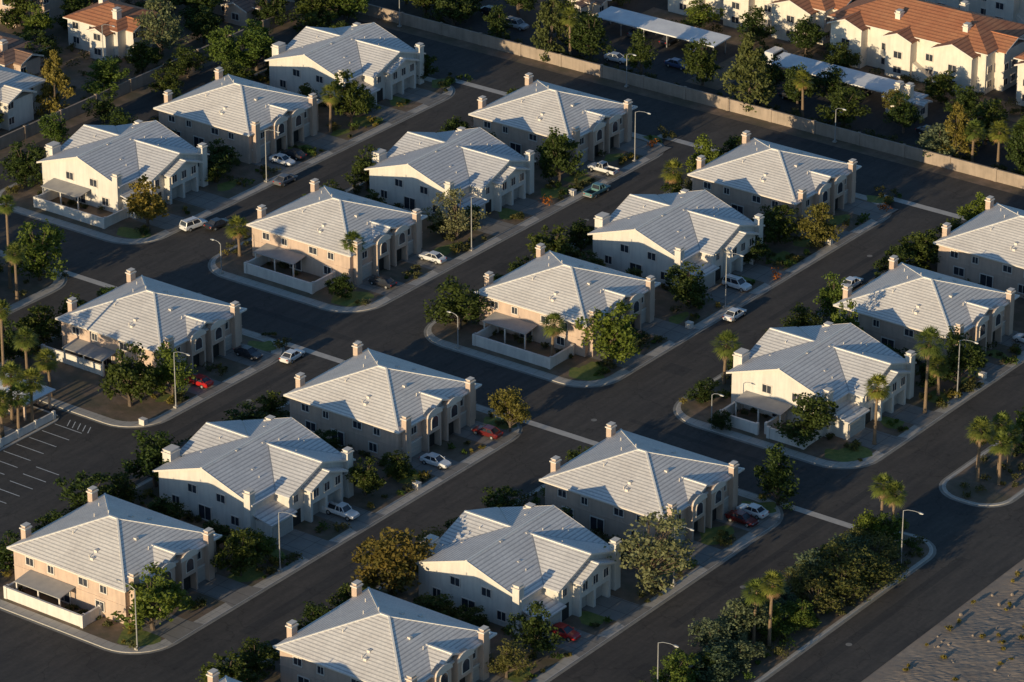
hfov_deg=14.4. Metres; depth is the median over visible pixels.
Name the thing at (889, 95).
autumn ash tree
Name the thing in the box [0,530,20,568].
ficus tree
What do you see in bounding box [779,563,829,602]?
mesquite tree
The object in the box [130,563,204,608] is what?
garage doors
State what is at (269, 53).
ficus tree
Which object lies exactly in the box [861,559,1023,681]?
vacant lot terrain
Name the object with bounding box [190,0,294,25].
walls
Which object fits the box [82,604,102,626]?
yard wall
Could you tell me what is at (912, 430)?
sidewalk
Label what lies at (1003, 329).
garage doors
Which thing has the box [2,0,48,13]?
windows
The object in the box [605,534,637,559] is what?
ficus tree
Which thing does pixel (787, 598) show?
acacia tree
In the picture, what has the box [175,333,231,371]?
garage doors
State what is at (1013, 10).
walls
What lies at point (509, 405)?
autumn ash tree
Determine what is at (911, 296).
roof
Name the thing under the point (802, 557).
acacia tree
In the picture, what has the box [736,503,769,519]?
parked car
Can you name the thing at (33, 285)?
gravel yard
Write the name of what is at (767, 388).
windows
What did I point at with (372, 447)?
windows
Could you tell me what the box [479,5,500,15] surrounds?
parked car
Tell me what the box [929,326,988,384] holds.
ficus tree
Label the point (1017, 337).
parked car
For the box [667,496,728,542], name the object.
garage doors
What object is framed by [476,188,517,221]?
garage doors
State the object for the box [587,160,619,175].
pickup truck
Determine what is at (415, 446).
garage doors
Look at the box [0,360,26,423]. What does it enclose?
palm tree
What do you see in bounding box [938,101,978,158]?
cypress tree
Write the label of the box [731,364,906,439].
walls
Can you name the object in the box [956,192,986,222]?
ash tree
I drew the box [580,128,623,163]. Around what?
garage doors
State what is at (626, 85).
street lamp
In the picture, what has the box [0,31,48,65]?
roof
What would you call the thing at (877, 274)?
ficus tree
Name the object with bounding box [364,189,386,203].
ficus tree
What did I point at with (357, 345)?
chimneys
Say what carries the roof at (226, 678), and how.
on the walls
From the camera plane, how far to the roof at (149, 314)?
613.06 m
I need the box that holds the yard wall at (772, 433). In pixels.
[766,426,805,449]
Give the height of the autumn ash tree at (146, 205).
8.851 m
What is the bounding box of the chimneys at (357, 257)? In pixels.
[256,178,421,284]
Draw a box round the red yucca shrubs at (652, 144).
[540,138,892,279]
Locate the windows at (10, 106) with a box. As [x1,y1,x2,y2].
[8,88,33,124]
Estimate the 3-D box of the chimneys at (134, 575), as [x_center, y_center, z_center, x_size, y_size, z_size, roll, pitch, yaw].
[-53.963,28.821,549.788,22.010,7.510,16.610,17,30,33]
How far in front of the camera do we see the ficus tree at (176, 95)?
702.85 m
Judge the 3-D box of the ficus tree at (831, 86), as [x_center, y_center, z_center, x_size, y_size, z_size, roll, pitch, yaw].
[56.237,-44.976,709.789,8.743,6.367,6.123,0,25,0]
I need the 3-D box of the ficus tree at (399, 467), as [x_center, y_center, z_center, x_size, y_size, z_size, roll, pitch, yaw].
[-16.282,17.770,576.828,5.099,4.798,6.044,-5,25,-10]
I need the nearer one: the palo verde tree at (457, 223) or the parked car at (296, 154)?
the palo verde tree at (457, 223)
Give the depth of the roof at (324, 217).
645.57 m
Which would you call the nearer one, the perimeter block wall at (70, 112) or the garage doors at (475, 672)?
the garage doors at (475, 672)
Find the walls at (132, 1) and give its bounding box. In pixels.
[116,0,146,3]
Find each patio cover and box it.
[14,570,75,606]
[41,178,90,209]
[62,338,115,376]
[253,243,305,276]
[482,312,537,348]
[734,391,792,427]
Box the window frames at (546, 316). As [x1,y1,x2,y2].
[490,294,643,346]
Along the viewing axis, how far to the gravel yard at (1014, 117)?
713.22 m
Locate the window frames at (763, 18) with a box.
[679,0,830,39]
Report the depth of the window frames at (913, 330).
615.80 m
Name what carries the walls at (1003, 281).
on the gravel yard at (694, 409)
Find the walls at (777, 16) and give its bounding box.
[668,0,855,45]
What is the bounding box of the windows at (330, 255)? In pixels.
[263,228,409,273]
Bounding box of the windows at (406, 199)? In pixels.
[381,173,523,212]
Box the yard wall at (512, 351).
[472,334,551,368]
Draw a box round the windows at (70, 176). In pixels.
[66,163,198,205]
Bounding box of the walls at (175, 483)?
[159,462,343,537]
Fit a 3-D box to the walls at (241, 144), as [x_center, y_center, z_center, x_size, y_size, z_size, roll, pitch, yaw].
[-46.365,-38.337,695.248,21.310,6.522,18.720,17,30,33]
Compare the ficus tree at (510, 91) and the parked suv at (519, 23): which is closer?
the ficus tree at (510, 91)
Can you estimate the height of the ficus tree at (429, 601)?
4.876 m
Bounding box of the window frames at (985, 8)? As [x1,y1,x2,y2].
[937,0,1003,18]
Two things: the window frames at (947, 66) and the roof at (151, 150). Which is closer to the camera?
the roof at (151, 150)
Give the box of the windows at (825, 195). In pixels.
[704,179,845,218]
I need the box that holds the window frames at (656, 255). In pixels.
[604,231,754,280]
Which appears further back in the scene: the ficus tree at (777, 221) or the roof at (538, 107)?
the roof at (538, 107)
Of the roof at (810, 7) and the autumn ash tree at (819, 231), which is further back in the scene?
the roof at (810, 7)
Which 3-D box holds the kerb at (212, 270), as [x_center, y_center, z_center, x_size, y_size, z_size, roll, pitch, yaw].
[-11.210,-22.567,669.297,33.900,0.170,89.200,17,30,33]
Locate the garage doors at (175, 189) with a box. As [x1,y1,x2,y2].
[137,180,190,217]
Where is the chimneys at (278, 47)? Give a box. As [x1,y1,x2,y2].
[271,22,424,103]
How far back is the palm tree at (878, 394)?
584.41 m
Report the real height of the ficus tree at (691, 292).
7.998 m
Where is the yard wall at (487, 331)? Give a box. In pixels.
[473,325,498,337]
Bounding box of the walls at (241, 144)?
[159,104,318,163]
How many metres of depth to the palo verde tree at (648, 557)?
544.83 m
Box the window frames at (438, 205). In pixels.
[380,171,526,212]
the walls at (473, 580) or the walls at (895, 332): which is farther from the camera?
the walls at (895, 332)
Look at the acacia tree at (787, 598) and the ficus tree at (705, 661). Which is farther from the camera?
the acacia tree at (787, 598)
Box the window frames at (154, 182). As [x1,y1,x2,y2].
[65,159,199,206]
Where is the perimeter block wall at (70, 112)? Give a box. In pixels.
[0,2,326,149]
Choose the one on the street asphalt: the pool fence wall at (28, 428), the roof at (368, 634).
the pool fence wall at (28, 428)
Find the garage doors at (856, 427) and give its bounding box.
[849,394,896,438]
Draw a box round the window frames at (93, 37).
[72,21,138,56]
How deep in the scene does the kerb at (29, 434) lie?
592.26 m
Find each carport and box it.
[594,6,730,53]
[767,52,903,104]
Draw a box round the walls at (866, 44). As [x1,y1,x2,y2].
[830,18,1023,94]
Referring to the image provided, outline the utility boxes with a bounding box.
[139,188,986,489]
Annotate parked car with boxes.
[185,373,213,388]
[204,217,228,230]
[233,344,262,360]
[268,153,295,166]
[273,173,297,186]
[279,348,304,363]
[280,148,306,160]
[368,275,396,288]
[418,251,446,264]
[419,452,451,469]
[471,424,503,439]
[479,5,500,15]
[549,622,580,641]
[603,51,628,63]
[627,27,647,36]
[659,36,679,45]
[664,57,685,70]
[722,307,746,321]
[725,509,758,527]
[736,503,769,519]
[778,90,805,102]
[841,276,863,290]
[915,125,932,134]
[1012,333,1023,341]
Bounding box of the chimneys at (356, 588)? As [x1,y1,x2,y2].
[285,579,489,681]
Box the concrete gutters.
[64,79,965,528]
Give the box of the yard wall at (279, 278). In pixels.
[244,262,313,293]
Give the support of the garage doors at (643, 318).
attached to the walls at (573, 335)
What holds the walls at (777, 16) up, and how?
on the apartment parking lot
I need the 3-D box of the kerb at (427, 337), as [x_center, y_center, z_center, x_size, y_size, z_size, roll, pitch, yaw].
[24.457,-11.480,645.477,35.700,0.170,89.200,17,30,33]
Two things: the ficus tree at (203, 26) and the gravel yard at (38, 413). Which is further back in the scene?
the ficus tree at (203, 26)
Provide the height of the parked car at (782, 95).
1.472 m
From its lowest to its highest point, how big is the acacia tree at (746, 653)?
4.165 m
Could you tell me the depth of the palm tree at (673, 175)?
668.58 m
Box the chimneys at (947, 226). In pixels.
[941,195,994,236]
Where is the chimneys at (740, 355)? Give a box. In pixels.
[732,321,916,436]
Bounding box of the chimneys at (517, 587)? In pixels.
[420,502,621,634]
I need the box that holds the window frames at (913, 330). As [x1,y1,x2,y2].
[850,310,1003,358]
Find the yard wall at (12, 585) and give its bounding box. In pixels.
[6,581,26,590]
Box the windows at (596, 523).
[559,486,724,539]
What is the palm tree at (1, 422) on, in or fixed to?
on the pool deck
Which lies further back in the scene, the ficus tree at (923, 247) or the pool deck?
the ficus tree at (923, 247)
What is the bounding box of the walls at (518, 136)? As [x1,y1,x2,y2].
[473,114,632,167]
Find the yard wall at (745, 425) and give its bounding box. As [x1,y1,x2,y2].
[719,410,758,434]
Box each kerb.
[0,68,454,244]
[0,250,67,314]
[0,328,284,428]
[0,400,522,654]
[0,405,58,450]
[208,132,664,312]
[233,483,783,681]
[424,177,891,387]
[662,531,936,681]
[673,236,1023,468]
[939,431,1023,507]
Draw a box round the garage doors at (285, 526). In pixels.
[272,492,333,539]
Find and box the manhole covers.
[199,187,871,645]
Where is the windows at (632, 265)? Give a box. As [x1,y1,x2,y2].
[605,238,752,279]
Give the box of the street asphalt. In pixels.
[0,15,1023,681]
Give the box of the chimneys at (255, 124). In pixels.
[163,67,317,163]
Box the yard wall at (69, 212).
[33,196,105,228]
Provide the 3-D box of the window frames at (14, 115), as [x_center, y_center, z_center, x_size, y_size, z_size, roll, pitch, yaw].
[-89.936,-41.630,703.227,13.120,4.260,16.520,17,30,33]
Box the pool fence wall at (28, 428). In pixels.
[0,410,55,447]
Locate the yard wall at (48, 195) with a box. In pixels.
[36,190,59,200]
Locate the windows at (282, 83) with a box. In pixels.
[280,64,413,96]
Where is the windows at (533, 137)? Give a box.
[484,118,620,153]
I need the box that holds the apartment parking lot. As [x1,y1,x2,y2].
[369,0,1020,174]
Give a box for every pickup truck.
[322,501,359,520]
[583,182,610,197]
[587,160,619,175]
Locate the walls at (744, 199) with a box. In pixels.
[692,174,847,232]
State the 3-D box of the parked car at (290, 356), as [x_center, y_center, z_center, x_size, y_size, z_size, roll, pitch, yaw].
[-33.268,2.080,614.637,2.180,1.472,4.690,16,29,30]
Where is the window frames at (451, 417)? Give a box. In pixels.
[301,397,463,453]
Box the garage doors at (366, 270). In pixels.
[353,239,412,279]
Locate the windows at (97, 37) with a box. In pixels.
[73,22,137,55]
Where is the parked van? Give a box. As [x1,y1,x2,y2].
[764,46,787,60]
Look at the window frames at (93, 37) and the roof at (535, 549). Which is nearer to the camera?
the roof at (535, 549)
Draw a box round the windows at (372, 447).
[302,399,462,451]
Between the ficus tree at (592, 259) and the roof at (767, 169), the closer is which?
the ficus tree at (592, 259)
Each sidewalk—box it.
[0,70,451,241]
[0,251,62,311]
[0,329,280,425]
[0,402,517,651]
[212,133,660,310]
[235,486,778,681]
[428,180,883,384]
[667,532,931,681]
[677,258,1023,466]
[943,443,1023,504]
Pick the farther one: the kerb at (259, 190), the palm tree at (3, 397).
the kerb at (259, 190)
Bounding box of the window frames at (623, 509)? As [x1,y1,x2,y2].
[557,485,726,541]
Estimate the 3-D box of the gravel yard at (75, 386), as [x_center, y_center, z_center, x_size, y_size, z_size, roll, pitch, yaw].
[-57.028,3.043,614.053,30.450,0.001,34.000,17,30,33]
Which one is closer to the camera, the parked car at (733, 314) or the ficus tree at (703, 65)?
the parked car at (733, 314)
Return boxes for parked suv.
[179,216,207,231]
[505,15,528,30]
[722,273,751,292]
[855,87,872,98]
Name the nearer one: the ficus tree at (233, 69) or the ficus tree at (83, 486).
the ficus tree at (83, 486)
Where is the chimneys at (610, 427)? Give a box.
[549,421,739,551]
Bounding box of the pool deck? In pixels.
[4,426,15,435]
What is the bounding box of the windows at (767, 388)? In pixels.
[763,377,904,416]
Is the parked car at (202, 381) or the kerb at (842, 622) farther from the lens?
the parked car at (202, 381)
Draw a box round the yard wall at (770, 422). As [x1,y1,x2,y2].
[764,411,786,433]
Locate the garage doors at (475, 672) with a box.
[459,663,479,681]
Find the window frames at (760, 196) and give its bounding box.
[703,177,846,214]
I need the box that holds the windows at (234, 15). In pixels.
[222,6,277,20]
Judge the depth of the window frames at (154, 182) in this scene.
668.39 m
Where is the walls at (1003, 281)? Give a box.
[937,245,1023,297]
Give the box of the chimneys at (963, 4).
[894,0,972,32]
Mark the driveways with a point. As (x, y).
(310, 547)
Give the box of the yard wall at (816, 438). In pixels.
[805,427,823,448]
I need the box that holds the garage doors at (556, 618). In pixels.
[542,585,600,636]
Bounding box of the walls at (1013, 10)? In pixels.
[925,0,1023,23]
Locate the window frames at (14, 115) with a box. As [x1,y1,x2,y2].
[7,87,34,125]
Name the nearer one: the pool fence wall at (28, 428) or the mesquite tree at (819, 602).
the mesquite tree at (819, 602)
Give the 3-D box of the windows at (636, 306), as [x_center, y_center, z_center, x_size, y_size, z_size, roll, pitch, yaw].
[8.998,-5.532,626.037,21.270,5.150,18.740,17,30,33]
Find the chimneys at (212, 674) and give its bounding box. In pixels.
[206,668,219,681]
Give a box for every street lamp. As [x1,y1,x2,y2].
[102,24,114,57]
[116,579,140,650]
[173,352,190,408]
[210,239,223,273]
[264,130,279,181]
[277,512,296,571]
[397,0,401,26]
[447,311,460,348]
[470,197,486,250]
[624,54,636,87]
[632,111,650,161]
[657,642,678,681]
[670,526,694,586]
[708,393,723,428]
[723,253,743,308]
[832,108,845,142]
[900,510,923,565]
[954,340,978,398]
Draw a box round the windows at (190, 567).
[26,551,200,610]
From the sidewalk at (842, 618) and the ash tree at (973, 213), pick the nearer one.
the sidewalk at (842, 618)
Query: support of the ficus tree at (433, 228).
on the gravel yard at (232, 263)
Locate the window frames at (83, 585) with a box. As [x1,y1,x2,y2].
[25,549,201,612]
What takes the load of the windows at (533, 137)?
attached to the walls at (518, 136)
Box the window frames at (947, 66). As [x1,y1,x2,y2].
[841,37,1016,88]
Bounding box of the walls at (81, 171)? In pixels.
[42,155,199,218]
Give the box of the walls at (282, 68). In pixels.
[269,53,416,111]
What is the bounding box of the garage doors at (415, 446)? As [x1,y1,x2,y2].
[401,410,465,456]
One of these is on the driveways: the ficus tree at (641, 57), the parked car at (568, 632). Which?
the parked car at (568, 632)
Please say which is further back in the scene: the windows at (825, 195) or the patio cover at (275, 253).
the windows at (825, 195)
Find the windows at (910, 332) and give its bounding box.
[851,313,1000,355]
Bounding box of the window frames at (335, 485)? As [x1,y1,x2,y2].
[171,466,343,527]
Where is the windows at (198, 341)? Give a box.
[73,322,227,364]
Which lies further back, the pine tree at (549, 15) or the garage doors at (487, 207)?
the pine tree at (549, 15)
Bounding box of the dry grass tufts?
[0,73,1023,680]
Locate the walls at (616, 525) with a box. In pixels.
[544,481,738,546]
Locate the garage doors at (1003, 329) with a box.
[964,320,1005,353]
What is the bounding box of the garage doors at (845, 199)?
[797,189,847,223]
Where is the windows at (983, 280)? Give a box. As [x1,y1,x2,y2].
[951,251,1023,292]
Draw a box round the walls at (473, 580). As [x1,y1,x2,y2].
[418,553,610,633]
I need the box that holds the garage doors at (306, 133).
[252,122,309,158]
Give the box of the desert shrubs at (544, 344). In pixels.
[0,0,1023,681]
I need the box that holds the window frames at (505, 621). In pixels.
[432,558,611,622]
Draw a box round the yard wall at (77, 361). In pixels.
[41,344,104,375]
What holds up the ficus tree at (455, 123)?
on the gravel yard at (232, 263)
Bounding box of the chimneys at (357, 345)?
[294,340,475,462]
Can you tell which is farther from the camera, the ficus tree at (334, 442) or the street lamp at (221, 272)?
the street lamp at (221, 272)
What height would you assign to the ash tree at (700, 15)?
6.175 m
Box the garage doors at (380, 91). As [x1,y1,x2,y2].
[363,77,408,110]
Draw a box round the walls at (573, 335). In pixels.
[479,292,654,356]
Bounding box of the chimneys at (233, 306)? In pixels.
[66,268,240,361]
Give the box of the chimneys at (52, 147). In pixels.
[44,119,207,212]
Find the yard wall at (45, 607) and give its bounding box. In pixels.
[3,585,84,627]
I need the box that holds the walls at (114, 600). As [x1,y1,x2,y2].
[13,541,216,623]
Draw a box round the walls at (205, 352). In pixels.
[61,314,241,374]
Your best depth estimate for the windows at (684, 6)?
741.92 m
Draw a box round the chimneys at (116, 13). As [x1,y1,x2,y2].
[98,0,121,19]
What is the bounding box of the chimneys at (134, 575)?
[19,485,214,624]
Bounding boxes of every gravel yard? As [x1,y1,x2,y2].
[0,0,334,158]
[0,256,53,308]
[0,335,270,421]
[0,404,507,645]
[1,406,58,447]
[2,70,443,238]
[215,137,646,306]
[246,487,758,681]
[431,184,873,380]
[641,7,828,58]
[681,253,1023,461]
[685,55,766,89]
[695,533,928,681]
[813,54,1023,121]
[946,432,1023,503]
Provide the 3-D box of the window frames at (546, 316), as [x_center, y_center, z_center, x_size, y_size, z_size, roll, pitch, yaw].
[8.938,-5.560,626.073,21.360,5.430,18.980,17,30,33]
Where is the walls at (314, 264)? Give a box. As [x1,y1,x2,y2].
[252,220,422,284]
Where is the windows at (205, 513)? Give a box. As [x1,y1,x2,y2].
[172,472,343,525]
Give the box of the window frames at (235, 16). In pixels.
[221,6,279,20]
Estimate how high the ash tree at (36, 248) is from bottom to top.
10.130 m
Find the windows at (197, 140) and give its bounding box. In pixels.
[169,112,305,148]
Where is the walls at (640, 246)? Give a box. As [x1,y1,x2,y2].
[593,227,754,285]
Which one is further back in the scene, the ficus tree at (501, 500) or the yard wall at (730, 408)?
the yard wall at (730, 408)
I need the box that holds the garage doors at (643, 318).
[597,307,645,347]
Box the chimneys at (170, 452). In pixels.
[161,415,353,537]
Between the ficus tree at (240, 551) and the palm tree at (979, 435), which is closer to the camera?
the ficus tree at (240, 551)
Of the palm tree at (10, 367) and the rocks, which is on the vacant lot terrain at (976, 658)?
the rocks
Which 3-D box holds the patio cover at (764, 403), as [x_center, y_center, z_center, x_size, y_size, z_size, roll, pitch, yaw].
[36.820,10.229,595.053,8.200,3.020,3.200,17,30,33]
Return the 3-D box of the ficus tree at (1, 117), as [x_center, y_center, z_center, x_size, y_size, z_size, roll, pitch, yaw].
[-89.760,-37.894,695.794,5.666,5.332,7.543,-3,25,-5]
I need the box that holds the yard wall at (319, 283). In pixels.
[312,270,335,292]
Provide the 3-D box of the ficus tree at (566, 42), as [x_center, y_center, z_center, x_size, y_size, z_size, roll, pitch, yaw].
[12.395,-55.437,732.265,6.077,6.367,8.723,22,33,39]
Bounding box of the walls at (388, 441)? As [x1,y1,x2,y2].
[289,390,475,458]
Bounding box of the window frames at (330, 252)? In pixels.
[262,227,410,274]
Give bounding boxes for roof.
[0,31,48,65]
[0,66,45,104]
[7,493,221,592]
[36,120,209,199]
[55,275,246,354]
[63,0,161,36]
[152,417,355,526]
[153,74,322,136]
[219,675,240,681]
[220,0,294,13]
[246,185,427,256]
[264,22,425,93]
[273,587,496,681]
[283,348,481,433]
[364,127,535,209]
[412,505,621,620]
[468,80,637,142]
[474,250,660,327]
[539,429,744,519]
[575,0,611,8]
[587,189,764,277]
[687,137,861,204]
[726,323,916,424]
[748,0,851,15]
[827,0,1023,59]
[833,262,1019,339]
[881,89,932,106]
[933,203,1023,268]
[1013,52,1023,65]
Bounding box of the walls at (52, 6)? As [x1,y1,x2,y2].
[0,0,69,26]
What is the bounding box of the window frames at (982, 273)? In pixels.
[950,249,1023,293]
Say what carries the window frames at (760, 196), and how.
attached to the walls at (744, 199)
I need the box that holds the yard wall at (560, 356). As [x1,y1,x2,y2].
[550,344,573,367]
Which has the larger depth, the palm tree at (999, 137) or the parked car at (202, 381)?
the palm tree at (999, 137)
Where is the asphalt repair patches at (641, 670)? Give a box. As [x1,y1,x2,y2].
[151,148,967,681]
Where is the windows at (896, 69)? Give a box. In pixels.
[842,38,1015,87]
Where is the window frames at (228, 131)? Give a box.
[168,110,306,153]
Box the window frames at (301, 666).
[293,649,476,681]
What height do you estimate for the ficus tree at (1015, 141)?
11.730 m
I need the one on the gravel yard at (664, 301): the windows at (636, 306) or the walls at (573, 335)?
the walls at (573, 335)
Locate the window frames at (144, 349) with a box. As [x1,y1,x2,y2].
[72,321,228,365]
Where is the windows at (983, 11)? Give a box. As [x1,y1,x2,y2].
[938,0,1002,18]
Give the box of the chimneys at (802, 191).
[696,130,857,232]
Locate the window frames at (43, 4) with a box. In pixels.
[2,0,64,16]
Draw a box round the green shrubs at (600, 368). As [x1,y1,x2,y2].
[0,74,1020,681]
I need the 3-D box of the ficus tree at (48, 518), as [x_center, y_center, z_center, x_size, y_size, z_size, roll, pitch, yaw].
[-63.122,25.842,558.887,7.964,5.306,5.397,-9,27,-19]
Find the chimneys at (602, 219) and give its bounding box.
[594,189,764,287]
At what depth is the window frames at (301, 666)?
520.78 m
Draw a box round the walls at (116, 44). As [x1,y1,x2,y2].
[67,16,157,59]
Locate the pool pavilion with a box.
[0,374,55,420]
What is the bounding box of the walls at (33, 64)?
[3,50,46,74]
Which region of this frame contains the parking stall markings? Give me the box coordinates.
[0,420,90,502]
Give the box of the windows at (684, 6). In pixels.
[680,2,829,37]
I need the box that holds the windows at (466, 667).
[294,651,474,681]
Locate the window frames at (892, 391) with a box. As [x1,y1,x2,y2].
[761,369,906,417]
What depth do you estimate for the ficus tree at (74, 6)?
740.90 m
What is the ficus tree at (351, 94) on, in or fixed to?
on the gravel yard at (23, 198)
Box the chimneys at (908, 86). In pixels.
[894,80,914,98]
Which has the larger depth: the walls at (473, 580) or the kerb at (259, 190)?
the kerb at (259, 190)
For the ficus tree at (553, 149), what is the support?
on the gravel yard at (232, 263)
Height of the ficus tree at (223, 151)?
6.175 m
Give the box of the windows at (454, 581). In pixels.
[433,559,610,620]
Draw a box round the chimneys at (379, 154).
[371,126,534,220]
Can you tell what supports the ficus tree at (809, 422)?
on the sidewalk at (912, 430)
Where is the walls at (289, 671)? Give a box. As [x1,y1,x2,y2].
[280,640,490,681]
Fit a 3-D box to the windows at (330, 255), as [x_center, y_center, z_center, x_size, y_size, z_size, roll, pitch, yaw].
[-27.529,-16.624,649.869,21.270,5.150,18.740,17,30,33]
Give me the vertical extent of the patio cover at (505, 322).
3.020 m
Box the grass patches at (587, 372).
[117,78,1008,681]
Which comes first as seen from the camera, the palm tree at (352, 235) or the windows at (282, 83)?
the palm tree at (352, 235)
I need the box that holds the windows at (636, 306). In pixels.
[491,297,642,344]
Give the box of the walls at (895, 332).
[838,305,1005,367]
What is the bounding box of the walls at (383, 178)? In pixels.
[369,162,525,219]
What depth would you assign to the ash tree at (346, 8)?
743.45 m
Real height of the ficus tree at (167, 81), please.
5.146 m
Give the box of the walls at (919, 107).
[885,99,927,118]
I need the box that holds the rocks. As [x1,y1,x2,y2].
[913,570,1017,675]
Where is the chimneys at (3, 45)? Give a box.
[0,39,7,51]
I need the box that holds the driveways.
[132,87,1023,681]
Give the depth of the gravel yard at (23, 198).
675.50 m
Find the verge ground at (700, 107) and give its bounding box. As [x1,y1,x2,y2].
[330,9,1023,195]
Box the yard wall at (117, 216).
[105,207,128,227]
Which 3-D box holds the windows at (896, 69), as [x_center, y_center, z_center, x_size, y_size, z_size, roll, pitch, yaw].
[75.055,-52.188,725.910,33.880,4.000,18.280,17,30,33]
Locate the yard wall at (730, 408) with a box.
[720,401,743,414]
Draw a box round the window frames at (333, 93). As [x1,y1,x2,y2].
[279,58,416,95]
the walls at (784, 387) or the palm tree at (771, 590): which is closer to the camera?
the palm tree at (771, 590)
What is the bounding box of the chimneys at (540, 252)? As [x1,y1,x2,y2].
[483,243,655,356]
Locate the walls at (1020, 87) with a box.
[1016,60,1023,105]
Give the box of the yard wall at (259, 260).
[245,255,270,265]
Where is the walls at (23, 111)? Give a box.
[0,83,44,129]
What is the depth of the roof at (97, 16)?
731.47 m
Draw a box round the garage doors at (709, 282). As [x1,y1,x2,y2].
[699,257,745,289]
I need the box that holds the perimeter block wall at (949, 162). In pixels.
[328,1,1023,188]
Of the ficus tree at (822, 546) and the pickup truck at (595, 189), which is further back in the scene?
the pickup truck at (595, 189)
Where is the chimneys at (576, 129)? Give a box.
[477,72,632,169]
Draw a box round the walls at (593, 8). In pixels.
[567,0,607,16]
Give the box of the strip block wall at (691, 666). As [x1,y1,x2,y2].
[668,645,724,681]
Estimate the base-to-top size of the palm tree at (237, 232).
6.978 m
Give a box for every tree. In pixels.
[0,0,37,28]
[0,113,3,122]
[0,141,45,186]
[0,194,16,287]
[0,300,11,386]
[0,319,40,361]
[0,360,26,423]
[0,388,11,435]
[0,390,10,437]
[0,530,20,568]
[2,219,67,280]
[3,242,25,300]
[5,381,32,428]
[12,2,55,38]
[12,326,39,379]
[17,366,45,422]
[18,302,61,345]
[19,29,63,58]
[31,508,64,532]
[32,346,59,396]
[34,49,75,115]
[38,112,69,141]
[52,0,91,27]
[53,469,119,514]
[55,292,86,315]
[80,55,131,96]
[81,92,117,122]
[93,286,115,298]
[98,340,164,406]
[104,106,145,125]
[107,471,149,502]
[107,562,190,630]
[118,430,182,486]
[125,38,162,73]
[126,174,169,225]
[133,0,189,55]
[135,0,173,21]
[146,493,187,518]
[147,68,184,91]
[150,340,197,395]
[161,44,208,77]
[162,0,191,9]
[171,88,182,98]
[178,0,222,22]
[183,4,221,42]
[195,647,261,681]
[200,154,232,182]
[203,25,247,66]
[203,519,238,549]
[207,138,241,166]
[210,526,267,577]
[211,58,255,80]
[221,401,269,420]
[225,214,250,255]
[233,26,276,70]
[233,637,279,681]
[235,18,273,51]
[242,528,280,557]
[252,0,289,25]
[253,390,289,417]
[263,51,271,73]
[287,601,333,630]
[289,0,340,31]
[297,82,323,108]
[314,429,343,448]
[317,84,343,131]
[319,179,345,191]
[322,0,369,22]
[324,272,355,297]
[326,581,373,606]
[328,69,370,125]
[329,20,350,27]
[339,230,367,254]
[341,144,377,189]
[345,456,386,495]
[350,526,436,594]
[354,88,383,113]
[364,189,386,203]
[379,449,415,481]
[412,0,437,12]
[413,592,455,615]
[414,525,443,545]
[417,54,439,79]
[421,187,490,238]
[422,274,493,329]
[427,213,449,235]
[429,0,480,25]
[437,115,473,131]
[443,516,458,532]
[445,603,489,626]
[461,0,482,11]
[462,204,484,229]
[464,289,478,308]
[479,638,537,677]
[480,485,524,507]
[483,4,513,38]
[487,385,531,431]
[493,273,503,280]
[504,0,537,13]
[504,601,564,654]
[505,86,519,93]
[507,255,531,272]
[525,223,582,257]
[530,0,571,61]
[535,127,584,183]
[539,312,567,355]
[556,0,587,35]
[559,5,579,55]
[559,17,591,51]
[560,506,572,516]
[565,445,592,461]
[566,218,594,250]
[568,11,614,58]
[574,300,642,364]
[577,249,605,266]
[603,507,695,592]
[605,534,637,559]
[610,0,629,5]
[616,326,645,342]
[623,28,657,74]
[624,267,643,277]
[650,648,702,681]
[659,177,689,193]
[660,158,687,190]
[664,261,712,308]
[668,671,693,681]
[680,38,723,84]
[681,0,724,28]
[684,133,723,172]
[684,377,720,402]
[688,616,738,656]
[692,645,740,681]
[692,646,726,681]
[706,597,770,647]
[707,409,732,430]
[710,134,750,157]
[710,330,742,383]
[720,32,776,111]
[722,639,767,671]
[726,358,732,370]
[735,5,778,44]
[739,592,787,620]
[740,577,770,644]
[743,235,772,264]
[750,601,799,640]
[753,443,799,505]
[754,54,787,88]
[757,568,786,647]
[759,204,801,244]
[765,582,800,613]
[771,392,838,446]
[779,302,824,326]
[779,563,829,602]
[782,62,820,107]
[782,598,821,629]
[785,547,835,591]
[786,14,828,54]
[790,69,814,116]
[791,574,845,615]
[797,202,843,247]
[803,533,888,592]
[811,556,873,602]
[813,65,857,101]
[813,271,853,318]
[813,543,857,570]
[816,86,870,124]
[821,40,863,67]
[829,533,872,565]
[830,299,863,330]
[844,526,877,548]
[849,508,889,544]
[860,530,906,576]
[862,373,891,444]
[863,272,880,284]
[863,554,905,587]
[866,472,895,520]
[872,244,915,272]
[873,512,909,551]
[880,480,907,541]
[881,89,905,109]
[883,92,923,132]
[884,343,907,357]
[897,229,941,268]
[912,325,945,413]
[914,233,938,261]
[915,123,957,156]
[915,356,951,387]
[922,69,956,103]
[925,354,950,395]
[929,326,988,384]
[932,218,962,238]
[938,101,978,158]
[944,84,985,118]
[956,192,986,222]
[961,118,986,161]
[963,342,988,367]
[964,416,995,481]
[966,425,991,470]
[967,97,1011,146]
[987,120,1011,164]
[987,430,1014,484]
[990,411,1014,474]
[1002,423,1023,465]
[1004,115,1023,174]
[1010,118,1023,169]
[1012,428,1023,453]
[1013,406,1023,434]
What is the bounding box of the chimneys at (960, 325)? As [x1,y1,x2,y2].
[842,255,1015,355]
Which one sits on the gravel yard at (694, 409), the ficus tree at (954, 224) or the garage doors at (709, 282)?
the ficus tree at (954, 224)
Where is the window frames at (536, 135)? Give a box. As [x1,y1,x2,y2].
[483,116,621,154]

